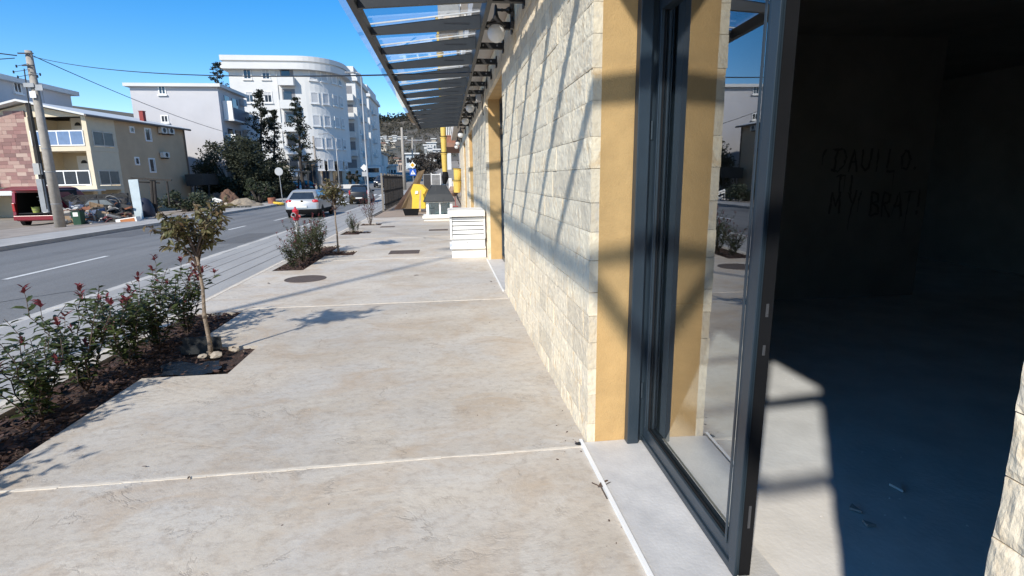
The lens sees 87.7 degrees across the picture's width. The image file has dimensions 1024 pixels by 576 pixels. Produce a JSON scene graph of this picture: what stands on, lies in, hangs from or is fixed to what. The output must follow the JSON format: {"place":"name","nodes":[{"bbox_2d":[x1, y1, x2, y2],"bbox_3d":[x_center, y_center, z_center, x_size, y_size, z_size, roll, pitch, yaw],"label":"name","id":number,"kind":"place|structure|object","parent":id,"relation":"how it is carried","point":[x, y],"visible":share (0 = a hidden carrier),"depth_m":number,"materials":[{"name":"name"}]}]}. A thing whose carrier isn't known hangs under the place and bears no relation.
{"place":"outdoors","nodes":[
{"label":"outdoors","id":0,"kind":"place"},
{"bbox_2d":[0,181,354,245],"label":"pavement","id":1,"kind":"structure","parent":0,"point":[13,240],"depth_m":21.64,"materials":[{"name":"concrete"}]},
{"bbox_2d":[312,136,319,189],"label":"utility pole","id":2,"kind":"object","parent":1,"relation":"on","point":[316,168],"visible":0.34,"depth_m":60.16,"materials":[{"name":"grey wood"}]},
{"bbox_2d":[0,172,411,323],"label":"road","id":3,"kind":"structure","parent":0,"point":[119,264],"depth_m":14.04,"materials":[{"name":"asphalt"}]},
{"bbox_2d":[0,180,364,250],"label":"kerb","id":4,"kind":"structure","parent":3,"relation":"on","point":[44,241],"depth_m":19.93,"materials":[{"name":"concrete"}]},
{"bbox_2d":[1,194,381,279],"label":"road marking","id":5,"kind":"object","parent":3,"relation":"on","point":[106,256],"visible":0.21,"depth_m":13.13,"materials":[{"name":"paint"}]},
{"bbox_2d":[94,208,341,243],"bbox_3d":[-12.579,-2.614,23.088,6.400,0.001,31.000,-2,12,-7],"label":"road patch","id":6,"kind":"object","parent":3,"relation":"on","point":[245,238],"visible":0.53,"depth_m":19.83,"materials":[{"name":"asphalt"}]},
{"bbox_2d":[285,189,333,217],"bbox_3d":[-11.328,-4.809,30.096,2.180,1.504,4.260,-2,12,-7],"label":"silver hatchback","id":7,"kind":"object","parent":3,"relation":"on","point":[303,201],"visible":0.85,"depth_m":28.25,"materials":[{"name":"paint"}]},
{"bbox_2d":[349,185,374,203],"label":"black hatchback","id":8,"kind":"object","parent":3,"relation":"on","point":[357,192],"visible":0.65,"depth_m":42.90,"materials":[{"name":"paint"}]},
{"bbox_2d":[368,165,384,180],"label":"white truck","id":9,"kind":"object","parent":3,"relation":"on","point":[374,171],"visible":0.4,"depth_m":87.98,"materials":[{"name":"paint"}]},
{"bbox_2d":[0,0,456,117],"label":"sky","id":10,"kind":"structure","parent":0,"point":[154,36],"materials":[{"name":"blue"}]},
{"bbox_2d":[0,106,460,375],"bbox_3d":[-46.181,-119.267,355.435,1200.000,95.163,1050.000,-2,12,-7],"label":"ground","id":11,"kind":"structure","parent":0,"point":[8,223],"depth_m":235.85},
{"bbox_2d":[0,73,79,107],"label":"grey long block","id":12,"kind":"structure","parent":11,"relation":"on","point":[11,87],"depth_m":39.63,"materials":[{"name":"white paint"}]},
{"bbox_2d":[12,83,24,95],"bbox_3d":[-35.727,-14.460,38.599,0.150,0.900,0.910,-2,12,-7],"label":"window","id":13,"kind":"structure","parent":12,"relation":"in","point":[17,88],"depth_m":38.57,"materials":[{"name":"white paint"}]},
{"bbox_2d":[0,186,84,224],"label":"red van","id":14,"kind":"object","parent":11,"relation":"on","point":[25,199],"visible":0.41,"depth_m":27.83,"materials":[{"name":"red paint"},{"name":"dark glass"},{"name":"black rubber"}]},
{"bbox_2d":[0,99,191,217],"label":"gabled house","id":15,"kind":"structure","parent":11,"relation":"on","point":[94,152],"depth_m":35.53,"materials":[{"name":"paint"}]},
{"bbox_2d":[70,118,81,129],"bbox_3d":[-29.207,-10.442,36.025,0.950,2.000,0.088,-1,12,1],"label":"balcony door","id":16,"kind":"structure","parent":15,"relation":"in","point":[76,124],"depth_m":35.87,"materials":[{"name":"white paint"}]},
{"bbox_2d":[76,156,91,185],"bbox_3d":[-29.174,-8.023,36.525,0.950,2.000,0.088,-1,12,1],"label":"balcony door","id":17,"kind":"structure","parent":15,"relation":"in","point":[82,161],"depth_m":36.40,"materials":[{"name":"white paint"}]},
{"bbox_2d":[143,127,152,141],"bbox_3d":[-26.683,-11.251,39.149,0.100,0.966,0.703,-1,12,1],"label":"window","id":18,"kind":"structure","parent":15,"relation":"in","point":[147,131],"depth_m":39.14,"materials":[{"name":"white paint"}]},
{"bbox_2d":[148,158,156,172],"bbox_3d":[-26.664,-9.097,39.577,0.100,1.065,0.702,-1,12,1],"label":"window","id":19,"kind":"structure","parent":15,"relation":"in","point":[152,165],"depth_m":39.54,"materials":[{"name":"white paint"}]},
{"bbox_2d":[0,208,225,238],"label":"gravel verge","id":20,"kind":"structure","parent":11,"relation":"on","point":[19,232],"depth_m":23.74,"materials":[{"name":"gravel"}]},
{"bbox_2d":[25,103,50,211],"bbox_3d":[-21.711,-5.929,24.398,0.330,4.849,0.370,-2,12,-7],"label":"old timber pole","id":21,"kind":"object","parent":20,"relation":"on","point":[36,170],"visible":0.89,"depth_m":24.41,"materials":[{"name":"wood"}]},
{"bbox_2d":[13,50,66,231],"bbox_3d":[-20.512,-6.214,23.376,1.090,7.850,0.503,-2,12,-7],"label":"utility pole","id":22,"kind":"object","parent":20,"relation":"on","point":[52,180],"visible":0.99,"depth_m":23.27,"materials":[{"name":"concrete"}]},
{"bbox_2d":[27,53,220,130],"bbox_3d":[-23.700,-12.495,37.798,0.034,1.032,31.874,-3,12,-12],"label":"overhead wire","id":23,"kind":"object","parent":22,"relation":"attached to","point":[117,92],"visible":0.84,"depth_m":29.10,"materials":[{"name":"black metal"}]},
{"bbox_2d":[35,57,471,76],"bbox_3d":[-10.342,-6.310,14.807,25.535,3.887,0.023,9,15,39],"label":"overhead wire","id":24,"kind":"object","parent":22,"relation":"attached to","point":[291,76],"visible":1,"depth_m":9.53,"materials":[{"name":"black metal"}]},
{"bbox_2d":[69,210,85,224],"bbox_3d":[-20.730,-3.290,25.530,0.422,0.877,0.432,-2,12,-7],"label":"wheelie bin","id":25,"kind":"object","parent":20,"relation":"on","point":[78,217],"visible":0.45,"depth_m":25.37,"materials":[{"name":"green plastic"}]},
{"bbox_2d":[75,193,128,202],"bbox_3d":[-22.890,-4.389,29.226,3.634,1.545,0.150,-2,12,-7],"label":"dark tarp screen","id":26,"kind":"object","parent":20,"relation":"on","point":[83,199],"visible":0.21,"depth_m":29.08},
{"bbox_2d":[83,197,133,213],"bbox_3d":[-21.377,-4.332,28.313,2.250,0.880,1.415,-2,12,-7],"label":"wrecked car","id":27,"kind":"object","parent":20,"relation":"on","point":[106,201],"visible":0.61,"depth_m":27.63,"materials":[{"name":"paint"}]},
{"bbox_2d":[116,202,132,212],"bbox_3d":[-20.066,-4.068,27.600,0.811,0.738,0.101,-2,12,-7],"label":"broken board","id":28,"kind":"object","parent":20,"relation":"on","point":[123,206],"visible":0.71,"depth_m":27.57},
{"bbox_2d":[115,216,141,221],"bbox_3d":[-18.821,-3.311,26.170,0.986,0.382,0.412,-2,12,-7],"label":"board","id":29,"kind":"object","parent":20,"relation":"on","point":[137,218],"visible":0.71,"depth_m":25.98,"materials":[{"name":"white paint"}]},
{"bbox_2d":[128,179,143,219],"bbox_3d":[-19.211,-4.451,27.325,0.412,2.199,0.850,-10,15,-39],"label":"corrugated sheet","id":30,"kind":"object","parent":20,"relation":"on","point":[135,195],"visible":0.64,"depth_m":27.29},
{"bbox_2d":[141,198,155,216],"bbox_3d":[-20.949,-4.431,30.411,1.040,1.406,1.000,-2,12,-7],"label":"tarpaulin","id":31,"kind":"object","parent":20,"relation":"on","point":[148,208],"visible":0.34,"depth_m":30.15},
{"bbox_2d":[130,177,171,212],"bbox_3d":[-20.652,-5.332,30.859,2.174,2.127,0.659,-3,12,-12],"label":"post shelter","id":32,"kind":"object","parent":20,"relation":"on","point":[153,189],"visible":0.83,"depth_m":30.68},
{"bbox_2d":[150,189,216,211],"bbox_3d":[-21.487,-5.652,35.377,4.164,1.757,3.041,-2,12,-7],"label":"yard shrub","id":33,"kind":"object","parent":20,"relation":"on","point":[177,202],"visible":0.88,"depth_m":34.73,"materials":[{"name":"green plant"}]},
{"bbox_2d":[185,174,218,195],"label":"dark shed","id":34,"kind":"structure","parent":20,"relation":"on","point":[195,180],"depth_m":43.12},
{"bbox_2d":[205,189,238,206],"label":"brown earth heap","id":35,"kind":"object","parent":20,"relation":"on","point":[231,196],"visible":0.31,"depth_m":42.51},
{"bbox_2d":[231,198,263,205],"bbox_3d":[-20.336,-6.424,40.363,3.200,0.781,2.800,-2,12,-7],"label":"rubble mound","id":36,"kind":"object","parent":20,"relation":"on","point":[245,201],"visible":0.56,"depth_m":39.82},
{"bbox_2d":[0,196,381,327],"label":"kerb","id":37,"kind":"structure","parent":11,"relation":"on","point":[50,309],"depth_m":10.51,"materials":[{"name":"concrete"}]},
{"bbox_2d":[122,83,262,197],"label":"grey apartment block","id":38,"kind":"structure","parent":11,"relation":"on","point":[217,106],"depth_m":46.91,"materials":[{"name":"white paint"}]},
{"bbox_2d":[0,190,406,400],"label":"parking strip","id":39,"kind":"object","parent":11,"relation":"on","point":[235,266],"visible":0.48,"depth_m":9.88,"materials":[{"name":"concrete"}]},
{"bbox_2d":[291,207,300,238],"bbox_3d":[-5.405,-1.450,13.407,0.220,1.175,0.249,-2,12,-7],"label":"fire hydrant","id":40,"kind":"object","parent":39,"relation":"on","point":[295,211],"visible":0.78,"depth_m":13.31,"materials":[{"name":"metal"}]},
{"bbox_2d":[345,71,370,204],"bbox_3d":[-11.404,-10.799,39.554,1.220,9.860,0.260,-2,12,-7],"label":"street lamp","id":41,"kind":"object","parent":39,"relation":"on","point":[368,190],"visible":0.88,"depth_m":39.53,"materials":[{"name":"metal"}]},
{"bbox_2d":[400,127,406,189],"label":"utility pole","id":42,"kind":"object","parent":39,"relation":"on","point":[403,166],"visible":0.97,"depth_m":57.35,"materials":[{"name":"concrete"}]},
{"bbox_2d":[208,62,228,86],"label":"cedar tree","id":43,"kind":"object","parent":11,"relation":"on","point":[218,72],"visible":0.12,"depth_m":58.82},
{"bbox_2d":[190,132,277,198],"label":"olive bush","id":44,"kind":"object","parent":11,"relation":"on","point":[241,156],"visible":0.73,"depth_m":46.77,"materials":[{"name":"green plant"}]},
{"bbox_2d":[243,178,274,202],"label":"shrub","id":45,"kind":"object","parent":11,"relation":"on","point":[264,193],"visible":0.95,"depth_m":43.81,"materials":[{"name":"green plant"}]},
{"bbox_2d":[242,89,283,168],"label":"cypress tree","id":46,"kind":"object","parent":11,"relation":"on","point":[263,123],"visible":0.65,"depth_m":51.14,"materials":[{"name":"plant"}]},
{"bbox_2d":[246,161,297,201],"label":"olive bush","id":47,"kind":"object","parent":11,"relation":"on","point":[286,178],"visible":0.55,"depth_m":49.26,"materials":[{"name":"green plant"}]},
{"bbox_2d":[262,109,290,180],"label":"cypress tree","id":48,"kind":"object","parent":11,"relation":"on","point":[273,118],"visible":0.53,"depth_m":54.27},
{"bbox_2d":[219,55,351,187],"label":"curved white tower","id":49,"kind":"structure","parent":11,"relation":"on","point":[323,103],"depth_m":69.14,"materials":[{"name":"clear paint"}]},
{"bbox_2d":[245,91,254,103],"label":"window","id":50,"kind":"structure","parent":49,"relation":"in","point":[249,100],"depth_m":67.94,"materials":[{"name":"white glass"}]},
{"bbox_2d":[261,70,270,80],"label":"window","id":51,"kind":"structure","parent":49,"relation":"in","point":[263,72],"depth_m":67.66,"materials":[{"name":"white glass"}]},
{"bbox_2d":[263,91,273,103],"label":"window","id":52,"kind":"structure","parent":49,"relation":"in","point":[268,98],"depth_m":68.21,"materials":[{"name":"white glass"}]},
{"bbox_2d":[306,164,318,183],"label":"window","id":53,"kind":"structure","parent":49,"relation":"in","point":[312,176],"depth_m":71.23,"materials":[{"name":"black glass"}]},
{"bbox_2d":[310,92,319,104],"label":"window","id":54,"kind":"structure","parent":49,"relation":"in","point":[314,96],"depth_m":69.21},
{"bbox_2d":[312,114,321,126],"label":"window","id":55,"kind":"structure","parent":49,"relation":"in","point":[316,119],"depth_m":69.78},
{"bbox_2d":[314,137,323,148],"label":"window","id":56,"kind":"structure","parent":49,"relation":"in","point":[318,140],"depth_m":70.37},
{"bbox_2d":[322,164,329,183],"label":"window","id":57,"kind":"structure","parent":49,"relation":"in","point":[325,174],"depth_m":72.05,"materials":[{"name":"black glass"}]},
{"bbox_2d":[322,93,330,105],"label":"window","id":58,"kind":"structure","parent":49,"relation":"in","point":[325,96],"depth_m":70.22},
{"bbox_2d":[324,115,332,127],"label":"window","id":59,"kind":"structure","parent":49,"relation":"in","point":[327,119],"depth_m":70.79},
{"bbox_2d":[282,171,310,189],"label":"dark pergola","id":60,"kind":"object","parent":11,"relation":"on","point":[299,178],"visible":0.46,"depth_m":51.80,"materials":[{"name":"black metal"}]},
{"bbox_2d":[283,97,321,188],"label":"cypress tree","id":61,"kind":"object","parent":11,"relation":"on","point":[299,128],"visible":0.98,"depth_m":52.77,"materials":[{"name":"plant"}]},
{"bbox_2d":[346,66,370,180],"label":"white apartment block","id":62,"kind":"structure","parent":11,"relation":"on","point":[355,115],"depth_m":86.00,"materials":[{"name":"paint"}]},
{"bbox_2d":[365,84,381,164],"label":"white apartment block","id":63,"kind":"structure","parent":11,"relation":"on","point":[373,104],"depth_m":109.48,"materials":[{"name":"paint"}]},
{"bbox_2d":[381,152,389,173],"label":"white gable house","id":64,"kind":"structure","parent":11,"relation":"on","point":[384,160],"depth_m":127.33,"materials":[{"name":"paint"}]},
{"bbox_2d":[379,112,408,121],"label":"crest pines","id":65,"kind":"object","parent":11,"relation":"on","point":[389,119],"visible":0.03,"depth_m":556.68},
{"bbox_2d":[404,153,419,168],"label":"hill house","id":66,"kind":"structure","parent":11,"relation":"on","point":[408,156],"depth_m":157.99,"materials":[{"name":"white paint"}]},
{"bbox_2d":[379,116,458,166],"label":"hill wood","id":67,"kind":"object","parent":11,"relation":"on","point":[391,128],"visible":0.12,"depth_m":366.39,"materials":[{"name":"green plant"}]},
{"bbox_2d":[409,151,441,174],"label":"bare bush","id":68,"kind":"object","parent":11,"relation":"on","point":[431,166],"visible":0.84,"depth_m":71.43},
{"bbox_2d":[446,127,460,194],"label":"terracotta balcony house","id":69,"kind":"structure","parent":11,"relation":"on","point":[451,147],"depth_m":39.46,"materials":[{"name":"orange paint"}]},
{"bbox_2d":[438,0,1023,575],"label":"commercial building","id":70,"kind":"structure","parent":11,"relation":"on","point":[756,266],"depth_m":4.29,"materials":[{"name":"stone"}]},
{"bbox_2d":[346,0,524,130],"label":"glass canopy","id":71,"kind":"object","parent":70,"relation":"attached to","point":[446,108],"visible":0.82,"depth_m":7.68,"materials":[{"name":"grey paint"}]},
{"bbox_2d":[452,168,460,192],"bbox_3d":[-2.832,-5.611,27.806,0.554,1.266,0.507,-2,12,-7],"label":"rubbish chute","id":72,"kind":"object","parent":70,"relation":"attached to","point":[457,181],"visible":0.88,"depth_m":27.65,"materials":[{"name":"yellow plastic"}]},
{"bbox_2d":[465,94,477,112],"bbox_3d":[-0.917,-4.221,12.102,0.302,0.464,0.224,-2,12,-7],"label":"wall lamp","id":73,"kind":"object","parent":70,"relation":"attached to","point":[469,106],"visible":0.88,"depth_m":12.06,"materials":[{"name":"glass"}]},
{"bbox_2d":[486,4,513,42],"bbox_3d":[-0.137,-2.941,5.859,0.302,0.464,0.224,-2,12,-7],"label":"wall lamp","id":74,"kind":"object","parent":70,"relation":"attached to","point":[496,25],"visible":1,"depth_m":5.82,"materials":[{"name":"glass"}]},
{"bbox_2d":[499,97,504,261],"bbox_3d":[-0.001,-1.821,9.175,0.070,3.128,3.128,-2,12,-7],"label":"shop window","id":75,"kind":"structure","parent":70,"relation":"in","point":[500,101],"depth_m":10.57,"materials":[{"name":"metal"}]},
{"bbox_2d":[640,0,799,575],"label":"door leaf","id":76,"kind":"structure","parent":70,"relation":"in","point":[733,542],"depth_m":2.09,"materials":[{"name":"metal"}]},
{"bbox_2d":[0,216,646,575],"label":"forecourt paving","id":77,"kind":"structure","parent":0,"point":[374,387],"depth_m":3.30,"materials":[{"name":"concrete"}]},
{"bbox_2d":[0,312,254,470],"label":"planting bed","id":78,"kind":"object","parent":77,"relation":"on","point":[20,437],"visible":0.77,"depth_m":4.51,"materials":[{"name":"brown soil"}]},
{"bbox_2d":[0,319,74,421],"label":"shrub","id":79,"kind":"object","parent":78,"relation":"on","point":[38,386],"visible":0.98,"depth_m":3.82,"materials":[{"name":"green plant"}]},
{"bbox_2d":[10,283,134,390],"bbox_3d":[-3.582,0.414,4.336,0.716,0.971,0.648,-3,12,-10],"label":"shrub","id":80,"kind":"object","parent":78,"relation":"on","point":[88,354],"visible":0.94,"depth_m":4.38,"materials":[{"name":"green plant"}]},
{"bbox_2d":[77,271,157,365],"bbox_3d":[-3.663,0.309,4.979,0.561,0.923,0.803,-11,16,-42],"label":"shrub","id":81,"kind":"object","parent":78,"relation":"on","point":[133,330],"visible":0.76,"depth_m":4.95,"materials":[{"name":"green plant"}]},
{"bbox_2d":[112,269,198,348],"bbox_3d":[-3.678,0.228,5.501,0.567,0.868,0.799,2,12,12],"label":"shrub","id":82,"kind":"object","parent":78,"relation":"on","point":[158,318],"visible":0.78,"depth_m":5.50,"materials":[{"name":"green plant"}]},
{"bbox_2d":[147,254,220,332],"bbox_3d":[-3.754,0.085,5.988,0.701,0.951,0.634,5,13,24],"label":"shrub","id":83,"kind":"object","parent":78,"relation":"on","point":[196,294],"visible":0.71,"depth_m":6.02,"materials":[{"name":"green plant"}]},
{"bbox_2d":[151,360,221,377],"bbox_3d":[-2.926,0.730,4.823,0.600,0.033,0.400,-2,12,-7],"label":"weed membrane","id":84,"kind":"object","parent":78,"relation":"on","point":[179,368],"visible":1,"depth_m":4.81,"materials":[{"name":"fabric"}]},
{"bbox_2d":[142,194,241,360],"bbox_3d":[-2.976,-0.075,5.030,0.816,1.592,0.751,10,16,41],"label":"young tree","id":85,"kind":"object","parent":78,"relation":"on","point":[177,228],"visible":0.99,"depth_m":4.92,"materials":[{"name":"green plant"}]},
{"bbox_2d":[179,336,222,354],"bbox_3d":[-3.100,0.590,5.302,0.364,0.180,0.121,-2,12,-7],"label":"root barrier","id":86,"kind":"object","parent":78,"relation":"on","point":[194,345],"visible":0.71,"depth_m":5.32,"materials":[{"name":"black plastic"}]},
{"bbox_2d":[0,217,581,491],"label":"paving joint","id":87,"kind":"object","parent":77,"relation":"on","point":[2,403],"visible":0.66,"depth_m":3.19,"materials":[{"name":"concrete"}]},
{"bbox_2d":[284,275,325,282],"bbox_3d":[-3.535,-0.153,9.132,0.680,0.016,0.680,-2,12,-7],"label":"manhole cover","id":88,"kind":"object","parent":77,"relation":"on","point":[304,278],"visible":0.98,"depth_m":9.14,"materials":[{"name":"metal"}]},
{"bbox_2d":[274,245,356,270],"bbox_3d":[-4.147,-0.694,11.886,1.179,0.104,3.800,-2,12,-7],"label":"planting bed","id":89,"kind":"object","parent":77,"relation":"on","point":[325,251],"visible":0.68,"depth_m":11.79,"materials":[{"name":"brown soil"}]},
{"bbox_2d":[276,228,306,267],"bbox_3d":[-4.272,-0.743,10.364,0.582,0.808,0.570,-2,12,-7],"label":"shrub","id":90,"kind":"object","parent":89,"relation":"on","point":[290,259],"visible":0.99,"depth_m":10.34,"materials":[{"name":"green plant"}]},
{"bbox_2d":[281,219,320,262],"bbox_3d":[-4.301,-0.941,10.980,0.782,0.961,0.585,5,13,25],"label":"shrub","id":91,"kind":"object","parent":89,"relation":"on","point":[302,253],"visible":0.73,"depth_m":11.00,"materials":[{"name":"green plant"}]},
{"bbox_2d":[290,213,325,258],"bbox_3d":[-4.456,-1.113,11.678,0.725,1.027,0.739,-8,14,-31],"label":"shrub","id":92,"kind":"object","parent":89,"relation":"on","point":[310,251],"visible":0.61,"depth_m":11.68,"materials":[{"name":"green plant"}]},
{"bbox_2d":[305,212,327,254],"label":"shrub","id":93,"kind":"object","parent":89,"relation":"on","point":[319,242],"visible":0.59,"depth_m":12.29,"materials":[{"name":"green plant"}]},
{"bbox_2d":[314,178,354,250],"bbox_3d":[-4.218,-1.687,12.521,0.779,1.757,1.001,5,13,28],"label":"young tree","id":94,"kind":"object","parent":89,"relation":"on","point":[331,192],"visible":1,"depth_m":12.44,"materials":[{"name":"green plant"}]},
{"bbox_2d":[343,231,370,234],"bbox_3d":[-4.947,-1.758,17.070,0.896,0.104,1.300,-2,12,-7],"label":"planting bed","id":95,"kind":"object","parent":77,"relation":"on","point":[349,233],"visible":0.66,"depth_m":17.00,"materials":[{"name":"brown soil"}]},
{"bbox_2d":[346,211,361,233],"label":"shrub","id":96,"kind":"object","parent":95,"relation":"on","point":[352,231],"visible":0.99,"depth_m":16.79,"materials":[{"name":"green plant"}]},
{"bbox_2d":[359,193,377,223],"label":"bare shrub","id":97,"kind":"object","parent":77,"relation":"on","point":[369,215],"visible":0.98,"depth_m":19.95,"materials":[{"name":"grey plant"}]},
{"bbox_2d":[389,250,419,253],"bbox_3d":[-2.484,-0.823,12.330,0.680,0.026,0.610,-2,12,-7],"label":"drain cover","id":98,"kind":"object","parent":77,"relation":"on","point":[404,252],"visible":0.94,"depth_m":12.28,"materials":[{"name":"metal"}]},
{"bbox_2d":[422,185,454,220],"bbox_3d":[-2.976,-3.512,21.842,1.360,1.416,1.360,-2,12,-7],"label":"hooded skylight","id":99,"kind":"object","parent":77,"relation":"on","point":[438,198],"visible":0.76,"depth_m":21.35,"materials":[{"name":"plastic"}]},
{"bbox_2d":[447,207,485,257],"bbox_3d":[-1.001,-1.224,11.667,0.780,1.000,1.180,-2,12,-7],"label":"louvred box","id":100,"kind":"object","parent":77,"relation":"on","point":[467,231],"visible":1,"depth_m":11.20,"materials":[{"name":"white metal"}]},
{"bbox_2d":[373,189,460,217],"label":"site ground","id":101,"kind":"structure","parent":0,"point":[391,212],"depth_m":27.01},
{"bbox_2d":[380,173,403,210],"bbox_3d":[-7.540,-6.293,34.174,0.158,1.950,12.900,-2,12,-7],"label":"site fence","id":102,"kind":"object","parent":101,"relation":"on","point":[392,194],"visible":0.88,"depth_m":31.43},
{"bbox_2d":[394,184,411,209],"bbox_3d":[-5.587,-4.879,28.399,0.241,1.295,1.918,8,15,36],"label":"formwork board","id":103,"kind":"object","parent":101,"relation":"on","point":[400,203],"visible":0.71,"depth_m":28.13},
{"bbox_2d":[403,209,418,215],"bbox_3d":[-4.663,-3.501,24.718,0.750,0.315,0.525,-2,12,-7],"label":"mortar tub","id":104,"kind":"object","parent":101,"relation":"on","point":[411,212],"visible":0.94,"depth_m":24.49,"materials":[{"name":"plastic"}]},
{"bbox_2d":[401,170,424,208],"bbox_3d":[-5.177,-5.185,27.855,0.210,1.965,1.664,8,15,36],"label":"plywood board","id":105,"kind":"object","parent":101,"relation":"on","point":[418,177],"visible":0.57,"depth_m":27.97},
{"bbox_2d":[411,184,427,208],"bbox_3d":[-4.665,-4.647,27.008,0.872,1.227,0.390,-2,12,-7],"label":"yellow panel","id":106,"kind":"object","parent":101,"relation":"on","point":[415,190],"visible":0.86,"depth_m":26.85,"materials":[{"name":"plastic"}]},
{"bbox_2d":[423,173,430,191],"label":"site gate","id":107,"kind":"structure","parent":101,"relation":"on","point":[427,181],"depth_m":50.41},
{"bbox_2d":[431,173,440,184],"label":"site gate","id":108,"kind":"structure","parent":101,"relation":"on","point":[435,179],"depth_m":53.40,"materials":[{"name":"metal"}]},
{"bbox_2d":[435,17,447,171],"bbox_3d":[-3.846,-10.488,29.250,0.408,8.035,0.398,-2,12,-7],"label":"rubbish chute","id":109,"kind":"object","parent":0,"point":[443,152],"visible":0.44,"depth_m":29.64,"materials":[{"name":"yellow plastic"}]},
{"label":"bent pipe","id":110,"kind":"object","parent":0,"visible":0},
{"bbox_2d":[61,193,78,205],"bbox_3d":[-23.109,-4.598,27.944,0.821,0.738,0.292,-2,12,-7],"label":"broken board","id":111,"kind":"object","parent":110,"relation":"on","point":[68,197],"visible":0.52,"depth_m":27.85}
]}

